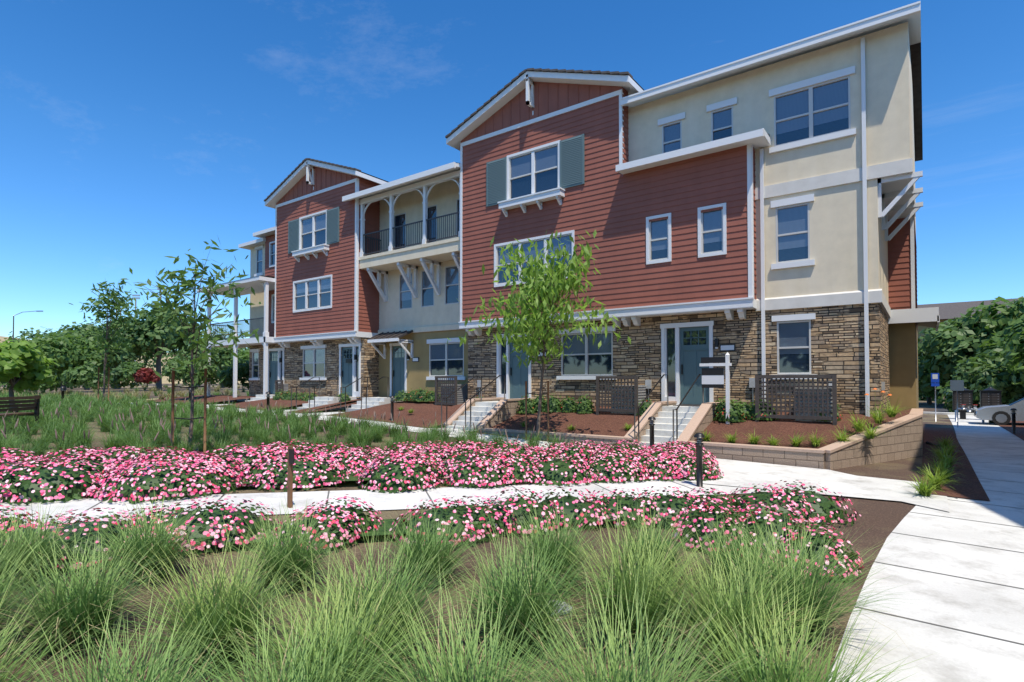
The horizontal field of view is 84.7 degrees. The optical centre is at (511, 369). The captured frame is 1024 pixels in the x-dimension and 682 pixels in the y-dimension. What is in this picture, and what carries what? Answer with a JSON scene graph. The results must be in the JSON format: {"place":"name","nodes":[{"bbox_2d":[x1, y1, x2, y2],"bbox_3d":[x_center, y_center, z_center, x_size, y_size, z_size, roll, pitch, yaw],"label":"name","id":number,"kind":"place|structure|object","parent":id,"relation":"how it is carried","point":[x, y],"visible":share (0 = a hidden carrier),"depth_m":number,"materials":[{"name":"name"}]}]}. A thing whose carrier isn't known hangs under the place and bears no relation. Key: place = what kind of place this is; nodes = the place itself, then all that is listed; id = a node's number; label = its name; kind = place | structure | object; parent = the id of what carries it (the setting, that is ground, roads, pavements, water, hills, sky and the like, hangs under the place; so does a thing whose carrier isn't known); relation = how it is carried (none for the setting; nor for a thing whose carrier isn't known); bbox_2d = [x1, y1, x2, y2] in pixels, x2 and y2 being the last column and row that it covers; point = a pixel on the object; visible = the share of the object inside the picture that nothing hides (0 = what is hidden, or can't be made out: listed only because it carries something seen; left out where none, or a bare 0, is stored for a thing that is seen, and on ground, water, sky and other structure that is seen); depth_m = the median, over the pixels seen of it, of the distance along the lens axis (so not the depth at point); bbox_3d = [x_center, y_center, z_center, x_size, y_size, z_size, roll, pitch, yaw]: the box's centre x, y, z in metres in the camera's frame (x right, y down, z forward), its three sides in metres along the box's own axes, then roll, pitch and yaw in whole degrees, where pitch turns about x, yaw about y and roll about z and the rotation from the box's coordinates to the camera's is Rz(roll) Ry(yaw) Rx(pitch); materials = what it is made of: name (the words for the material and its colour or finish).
{"place":"outdoors","nodes":[
{"label":"outdoors","id":0,"kind":"place"},
{"bbox_2d":[1,386,218,400],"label":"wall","id":1,"kind":"structure","parent":0,"point":[148,386],"depth_m":123.77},
{"bbox_2d":[0,336,247,383],"bbox_3d":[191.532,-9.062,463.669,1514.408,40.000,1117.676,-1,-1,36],"label":"hills","id":2,"kind":"structure","parent":0,"point":[164,380],"depth_m":300.58,"materials":[{"name":"beige plant"}]},
{"bbox_2d":[113,288,161,360],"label":"stadium lights","id":3,"kind":"object","parent":2,"relation":"on","point":[139,298],"visible":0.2,"depth_m":330.95,"materials":[{"name":"grey metal"}]},
{"bbox_2d":[0,383,248,401],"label":"hedge","id":4,"kind":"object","parent":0,"point":[162,396],"depth_m":38.25,"materials":[{"name":"green plant"}]},
{"bbox_2d":[0,391,588,457],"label":"meadow grass","id":5,"kind":"structure","parent":0,"point":[55,416],"depth_m":14.46,"materials":[{"name":"green plant"}]},
{"bbox_2d":[0,383,979,681],"bbox_3d":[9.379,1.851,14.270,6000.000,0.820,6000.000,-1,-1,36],"label":"ground","id":6,"kind":"structure","parent":0,"point":[880,519],"depth_m":5.41,"materials":[{"name":"soil"}]},
{"bbox_2d":[0,395,40,427],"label":"bench","id":7,"kind":"object","parent":6,"relation":"on","point":[34,404],"visible":0.89,"depth_m":15.23,"materials":[{"name":"brown wood"}]},
{"bbox_2d":[12,311,42,341],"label":"street light","id":8,"kind":"object","parent":6,"relation":"on","point":[13,321],"visible":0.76,"depth_m":75.87,"materials":[{"name":"grey metal"}]},
{"bbox_2d":[60,386,64,401],"bbox_3d":[-20.778,1.272,25.957,0.190,1.000,0.190,-1,-1,36],"label":"bollard light","id":9,"kind":"object","parent":6,"relation":"on","point":[62,391],"visible":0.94,"depth_m":25.91,"materials":[{"name":"black metal"}]},
{"bbox_2d":[266,392,270,408],"bbox_3d":[-9.178,1.329,21.130,0.190,1.000,0.190,-1,-1,36],"label":"bollard light","id":10,"kind":"object","parent":6,"relation":"on","point":[268,397],"visible":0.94,"depth_m":21.08,"materials":[{"name":"black metal"}]},
{"bbox_2d":[390,396,394,420],"bbox_3d":[-4.331,1.442,20.287,0.190,1.000,0.190,-1,-1,36],"label":"bollard light","id":11,"kind":"object","parent":6,"relation":"on","point":[392,406],"visible":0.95,"depth_m":20.24,"materials":[{"name":"black metal"}]},
{"bbox_2d":[0,439,863,582],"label":"rose beds","id":12,"kind":"object","parent":6,"relation":"on","point":[114,475],"visible":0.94,"depth_m":7.91,"materials":[{"name":"pink plant"}]},
{"bbox_2d":[0,489,934,681],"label":"grass","id":13,"kind":"structure","parent":6,"relation":"on","point":[365,635],"depth_m":3.76,"materials":[{"name":"green plant"}]},
{"bbox_2d":[0,402,1023,681],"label":"paths","id":14,"kind":"structure","parent":6,"relation":"on","point":[958,562],"depth_m":6.85,"materials":[{"name":"concrete"}]},
{"bbox_2d":[287,446,293,507],"bbox_3d":[-3.053,1.496,7.781,0.165,0.850,0.050,-1,-1,36],"label":"bollard light","id":15,"kind":"object","parent":14,"relation":"on","point":[290,462],"visible":0.96,"depth_m":7.79,"materials":[{"name":"brown metal"}]},
{"bbox_2d":[950,380,963,426],"bbox_3d":[18.878,1.449,23.795,0.450,2.000,0.060,-1,-1,36],"label":"sign","id":16,"kind":"object","parent":14,"relation":"on","point":[956,385],"visible":1,"depth_m":23.78,"materials":[{"name":"grey metal"}]},
{"bbox_2d":[973,396,1023,424],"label":"sedan car","id":17,"kind":"object","parent":14,"relation":"on","point":[999,414],"visible":0.99,"depth_m":24.82,"materials":[{"name":"grey paint"}]},
{"bbox_2d":[1010,408,1016,433],"bbox_3d":[18.645,1.937,20.856,0.190,1.000,0.190,-1,-1,36],"label":"bollard light","id":18,"kind":"object","parent":14,"relation":"on","point":[1014,410],"visible":0.96,"depth_m":20.82,"materials":[{"name":"black metal"}]},
{"bbox_2d":[197,1,939,443],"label":"townhouses","id":19,"kind":"structure","parent":6,"relation":"on","point":[755,213],"depth_m":18.01,"materials":[{"name":"wood"}]},
{"bbox_2d":[245,374,922,469],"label":"planters and stairs","id":20,"kind":"object","parent":6,"relation":"on","point":[901,438],"visible":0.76,"depth_m":14.90,"materials":[{"name":"concrete"}]},
{"bbox_2d":[147,395,1023,500],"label":"mulch beds","id":21,"kind":"object","parent":6,"relation":"on","point":[605,423],"visible":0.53,"depth_m":16.53,"materials":[{"name":"brown soil"}]},
{"bbox_2d":[275,380,287,394],"bbox_3d":[-12.232,1.165,30.298,0.990,1.200,1.015,-1,-1,36],"label":"lattice screen","id":22,"kind":"object","parent":21,"relation":"on","point":[282,386],"visible":0.45,"depth_m":29.89,"materials":[{"name":"grey wood"}]},
{"bbox_2d":[435,376,467,404],"bbox_3d":[-2.407,0.939,23.119,1.150,1.350,1.015,-1,-1,36],"label":"lattice screen","id":23,"kind":"object","parent":21,"relation":"on","point":[459,396],"visible":0.87,"depth_m":22.81,"materials":[{"name":"grey wood"}]},
{"bbox_2d":[273,387,842,421],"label":"foundation shrubs","id":24,"kind":"object","parent":21,"relation":"on","point":[739,412],"visible":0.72,"depth_m":18.65,"materials":[{"name":"green plant"}]},
{"bbox_2d":[596,376,645,415],"bbox_3d":[3.546,0.856,17.924,1.400,1.300,1.015,-1,-1,36],"label":"lattice screen","id":25,"kind":"object","parent":21,"relation":"on","point":[627,399],"visible":0.91,"depth_m":17.57,"materials":[{"name":"grey wood"}]},
{"bbox_2d":[399,388,972,496],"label":"plants","id":26,"kind":"object","parent":21,"relation":"on","point":[942,473],"visible":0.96,"depth_m":12.89,"materials":[{"name":"green plant"}]},
{"bbox_2d":[699,352,731,423],"bbox_3d":[5.609,0.540,15.462,0.850,2.030,0.120,-1,-1,36],"label":"sign post","id":27,"kind":"object","parent":21,"relation":"on","point":[712,377],"visible":0.95,"depth_m":15.42,"materials":[{"name":"white wood"}]},
{"bbox_2d":[755,374,836,424],"bbox_3d":[7.581,0.802,14.887,1.900,1.320,1.015,-1,-1,36],"label":"lattice screen","id":28,"kind":"object","parent":21,"relation":"on","point":[807,399],"visible":0.98,"depth_m":14.44,"materials":[{"name":"grey wood"}]},
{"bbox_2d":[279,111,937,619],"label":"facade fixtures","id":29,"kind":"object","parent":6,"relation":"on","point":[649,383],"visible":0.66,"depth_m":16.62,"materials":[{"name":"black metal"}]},
{"bbox_2d":[648,416,655,446],"bbox_3d":[3.442,1.654,13.805,0.190,1.000,0.190,-1,-1,36],"label":"bollard light","id":30,"kind":"object","parent":6,"relation":"on","point":[651,422],"visible":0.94,"depth_m":13.76,"materials":[{"name":"black metal"}]},
{"bbox_2d":[694,433,704,486],"bbox_3d":[3.314,1.618,9.924,0.190,1.000,0.190,-1,-1,36],"label":"bollard light","id":31,"kind":"object","parent":6,"relation":"on","point":[699,444],"visible":0.96,"depth_m":9.88,"materials":[{"name":"black metal"}]},
{"bbox_2d":[931,373,938,421],"bbox_3d":[20.450,1.343,27.110,0.320,2.350,0.063,-1,-1,36],"label":"accessible parking sign","id":32,"kind":"object","parent":6,"relation":"on","point":[935,379],"visible":1,"depth_m":27.09,"materials":[{"name":"blue metal"}]},
{"bbox_2d":[917,298,1021,396],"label":"distant house","id":33,"kind":"structure","parent":6,"relation":"on","point":[947,311],"depth_m":73.70,"materials":[{"name":"beige paint"}]},
{"bbox_2d":[955,404,984,422],"bbox_3d":[21.915,2.144,26.890,1.100,0.940,0.200,-1,-1,36],"label":"backflow preventer","id":34,"kind":"object","parent":6,"relation":"on","point":[969,408],"visible":0.66,"depth_m":26.94,"materials":[{"name":"grey metal"}]},
{"bbox_2d":[0,0,1023,350],"label":"sky","id":35,"kind":"structure","parent":0,"point":[135,134],"materials":[{"name":"blue"}]},
{"bbox_2d":[952,388,973,418],"bbox_3d":[23.219,1.716,28.920,0.880,1.680,0.600,-1,-1,36],"label":"mailbox cluster","id":36,"kind":"object","parent":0,"point":[965,396],"visible":0.76,"depth_m":28.76,"materials":[{"name":"black metal"}]},
{"bbox_2d":[979,387,1002,406],"bbox_3d":[24.104,1.702,28.268,0.880,1.680,0.600,-1,-1,36],"label":"mailbox cluster","id":37,"kind":"object","parent":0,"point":[989,396],"visible":0.73,"depth_m":28.11,"materials":[{"name":"black metal"}]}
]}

